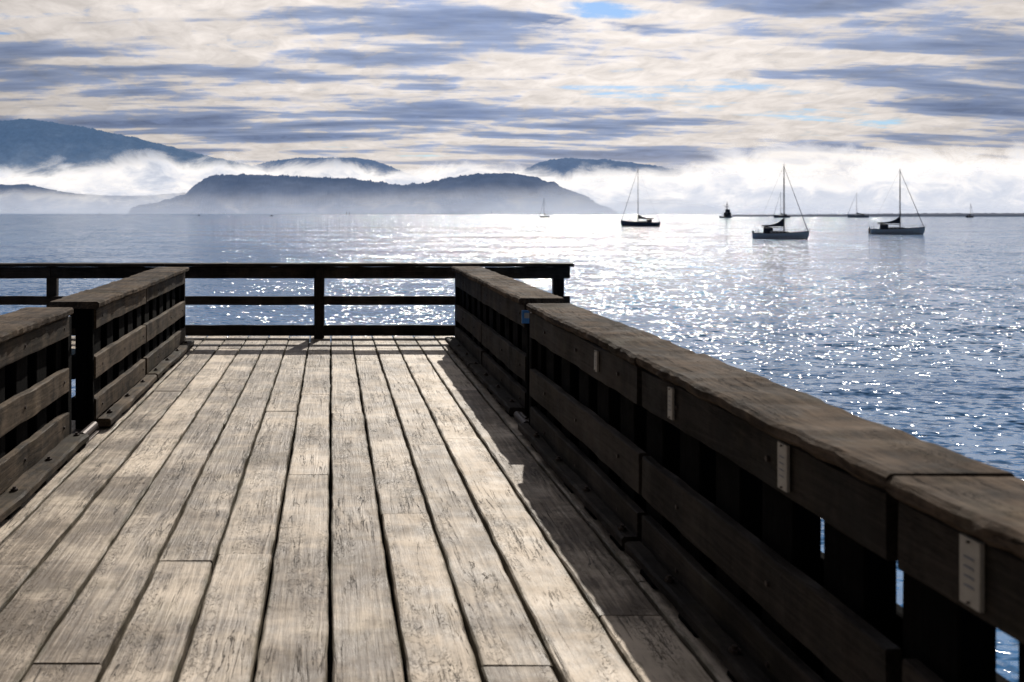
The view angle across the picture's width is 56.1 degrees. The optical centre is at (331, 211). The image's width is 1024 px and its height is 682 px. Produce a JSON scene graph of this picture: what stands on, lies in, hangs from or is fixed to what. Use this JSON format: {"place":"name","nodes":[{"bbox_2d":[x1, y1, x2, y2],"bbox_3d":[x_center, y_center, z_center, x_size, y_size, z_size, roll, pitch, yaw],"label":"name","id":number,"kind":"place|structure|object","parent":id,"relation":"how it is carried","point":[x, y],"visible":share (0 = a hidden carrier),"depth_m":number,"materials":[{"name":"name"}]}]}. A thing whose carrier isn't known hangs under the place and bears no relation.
{"place":"outdoors","nodes":[
{"label":"outdoors","id":0,"kind":"place"},
{"bbox_2d":[72,421,100,443],"bbox_3d":[-1.770,1.558,6.600,0.183,0.074,0.400,0,0,0],"label":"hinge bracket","id":1,"kind":"object","parent":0,"point":[91,430],"visible":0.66,"depth_m":6.64,"materials":[{"name":"metal"}]},
{"bbox_2d":[0,184,185,212],"bbox_3d":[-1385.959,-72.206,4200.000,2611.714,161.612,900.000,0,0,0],"label":"headland","id":2,"kind":"structure","parent":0,"point":[13,198],"depth_m":3929.25,"materials":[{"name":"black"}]},
{"bbox_2d":[0,119,249,174],"bbox_3d":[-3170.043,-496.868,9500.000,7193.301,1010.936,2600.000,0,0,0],"label":"mountain","id":3,"kind":"structure","parent":0,"point":[31,146],"depth_m":8839.69,"materials":[{"name":"blue"}]},
{"bbox_2d":[252,157,678,176],"bbox_3d":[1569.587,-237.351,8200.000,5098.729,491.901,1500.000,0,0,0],"label":"hills","id":4,"kind":"structure","parent":0,"point":[563,167],"depth_m":7929.06,"materials":[{"name":"blue"}]},
{"bbox_2d":[0,213,1023,681],"bbox_3d":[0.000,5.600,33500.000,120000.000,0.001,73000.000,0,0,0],"label":"water","id":5,"kind":"structure","parent":0,"point":[920,337],"depth_m":72.76,"materials":[{"name":"blue liquid"}]},
{"bbox_2d":[127,173,602,213],"bbox_3d":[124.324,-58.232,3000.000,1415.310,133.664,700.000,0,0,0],"label":"headland","id":6,"kind":"structure","parent":5,"relation":"in","point":[242,193],"depth_m":2732.91,"materials":[{"name":"blue"}]},
{"bbox_2d":[0,336,731,681],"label":"wooden pier","id":7,"kind":"structure","parent":5,"relation":"in","point":[306,508],"depth_m":4.47,"materials":[{"name":"wood"}]},
{"bbox_2d":[0,307,88,521],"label":"wooden railing","id":8,"kind":"object","parent":7,"relation":"on","point":[40,443],"visible":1,"depth_m":5.64,"materials":[{"name":"brown wood"}]},
{"bbox_2d":[49,267,193,429],"bbox_3d":[-1.840,1.150,8.971,0.461,1.000,4.341,0,0,0],"label":"wooden railing","id":9,"kind":"object","parent":7,"relation":"on","point":[130,333],"visible":0.99,"depth_m":7.83,"materials":[{"name":"brown wood"}]},
{"bbox_2d":[0,262,573,338],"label":"wooden railing","id":10,"kind":"object","parent":7,"relation":"on","point":[54,273],"visible":0.71,"depth_m":11.80,"materials":[{"name":"brown wood"}]},
{"bbox_2d":[445,266,563,417],"bbox_3d":[1.588,1.153,9.286,0.441,0.995,4.211,0,0,0],"label":"wooden railing","id":11,"kind":"object","parent":7,"relation":"on","point":[488,343],"visible":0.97,"depth_m":8.56,"materials":[{"name":"brown wood"}]},
{"bbox_2d":[522,310,528,322],"bbox_3d":[1.515,0.800,7.104,0.130,0.100,0.016,0,0,0],"label":"blue sign","id":12,"kind":"object","parent":11,"relation":"attached to","point":[525,316],"visible":0.35,"depth_m":7.10,"materials":[{"name":"paint"}]},
{"bbox_2d":[518,303,1023,681],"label":"wooden railing","id":13,"kind":"object","parent":7,"relation":"on","point":[710,527],"visible":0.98,"depth_m":3.08,"materials":[{"name":"brown wood"}]},
{"bbox_2d":[594,350,598,371],"bbox_3d":[1.418,0.800,5.000,0.017,0.110,0.050,0,0,0],"label":"railing plaque","id":14,"kind":"object","parent":13,"relation":"attached to","point":[596,360],"visible":1,"depth_m":4.98,"materials":[{"name":"metal"}]},
{"bbox_2d":[668,386,674,419],"bbox_3d":[1.417,0.800,3.900,0.017,0.130,0.050,0,0,0],"label":"railing plaque","id":15,"kind":"object","parent":13,"relation":"attached to","point":[671,403],"visible":1,"depth_m":3.88,"materials":[{"name":"metal"}]},
{"bbox_2d":[777,441,789,491],"bbox_3d":[1.417,0.800,2.930,0.017,0.145,0.060,0,0,0],"label":"railing plaque","id":16,"kind":"object","parent":13,"relation":"attached to","point":[783,457],"visible":1,"depth_m":2.92,"materials":[{"name":"metal"}]},
{"bbox_2d":[959,533,984,612],"bbox_3d":[1.418,0.800,2.070,0.018,0.150,0.068,0,0,0],"label":"railing plaque","id":17,"kind":"object","parent":13,"relation":"attached to","point":[971,572],"visible":1,"depth_m":2.06,"materials":[{"name":"metal"}]},
{"bbox_2d":[620,177,659,225],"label":"sailboat","id":18,"kind":"object","parent":5,"relation":"on","point":[648,222],"visible":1,"depth_m":354.63,"materials":[{"name":"black paint"}]},
{"bbox_2d":[719,204,731,217],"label":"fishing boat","id":19,"kind":"object","parent":5,"relation":"on","point":[727,214],"visible":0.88,"depth_m":858.99,"materials":[{"name":"black paint"}]},
{"bbox_2d":[752,167,809,238],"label":"sailboat","id":20,"kind":"object","parent":5,"relation":"on","point":[768,232],"visible":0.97,"depth_m":190.92,"materials":[{"name":"grey wood"}]},
{"bbox_2d":[773,195,789,217],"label":"sailboat","id":21,"kind":"object","parent":5,"relation":"on","point":[779,216],"visible":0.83,"depth_m":878.89,"materials":[{"name":"grey paint"}]},
{"bbox_2d":[847,193,868,216],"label":"sailboat","id":22,"kind":"object","parent":5,"relation":"on","point":[861,215],"visible":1,"depth_m":898.39,"materials":[{"name":"grey wood"}]},
{"bbox_2d":[732,213,1023,215],"bbox_3d":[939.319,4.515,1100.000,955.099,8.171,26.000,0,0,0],"label":"breakwater","id":23,"kind":"object","parent":5,"relation":"in","point":[965,214],"visible":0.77,"depth_m":1091.77,"materials":[{"name":"grey stone"}]},
{"bbox_2d":[868,170,925,234],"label":"sailboat","id":24,"kind":"object","parent":5,"relation":"on","point":[885,228],"visible":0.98,"depth_m":229.57,"materials":[{"name":"grey wood"}]},
{"bbox_2d":[0,147,1023,195],"bbox_3d":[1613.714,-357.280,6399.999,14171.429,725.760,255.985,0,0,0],"label":"fog bank","id":25,"kind":"structure","parent":0,"point":[150,173],"depth_m":6379.51,"materials":[{"name":"white"}]},
{"bbox_2d":[0,0,1023,170],"label":"sky","id":26,"kind":"structure","parent":0,"point":[403,85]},
{"bbox_2d":[514,411,529,424],"bbox_3d":[1.476,1.552,6.950,0.170,0.086,0.400,0,0,0],"label":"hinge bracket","id":27,"kind":"object","parent":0,"point":[520,417],"visible":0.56,"depth_m":6.94,"materials":[{"name":"metal"}]},
{"bbox_2d":[27,169,1023,212],"bbox_3d":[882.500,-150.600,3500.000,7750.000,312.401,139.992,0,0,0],"label":"fog bank","id":28,"kind":"structure","parent":0,"point":[937,193],"depth_m":3443.22,"materials":[{"name":"white"}]},
{"bbox_2d":[407,202,676,213],"bbox_3d":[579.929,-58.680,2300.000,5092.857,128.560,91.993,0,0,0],"label":"fog bank","id":29,"kind":"structure","parent":0,"point":[555,208],"depth_m":2259.43,"materials":[{"name":"white"}]}
]}

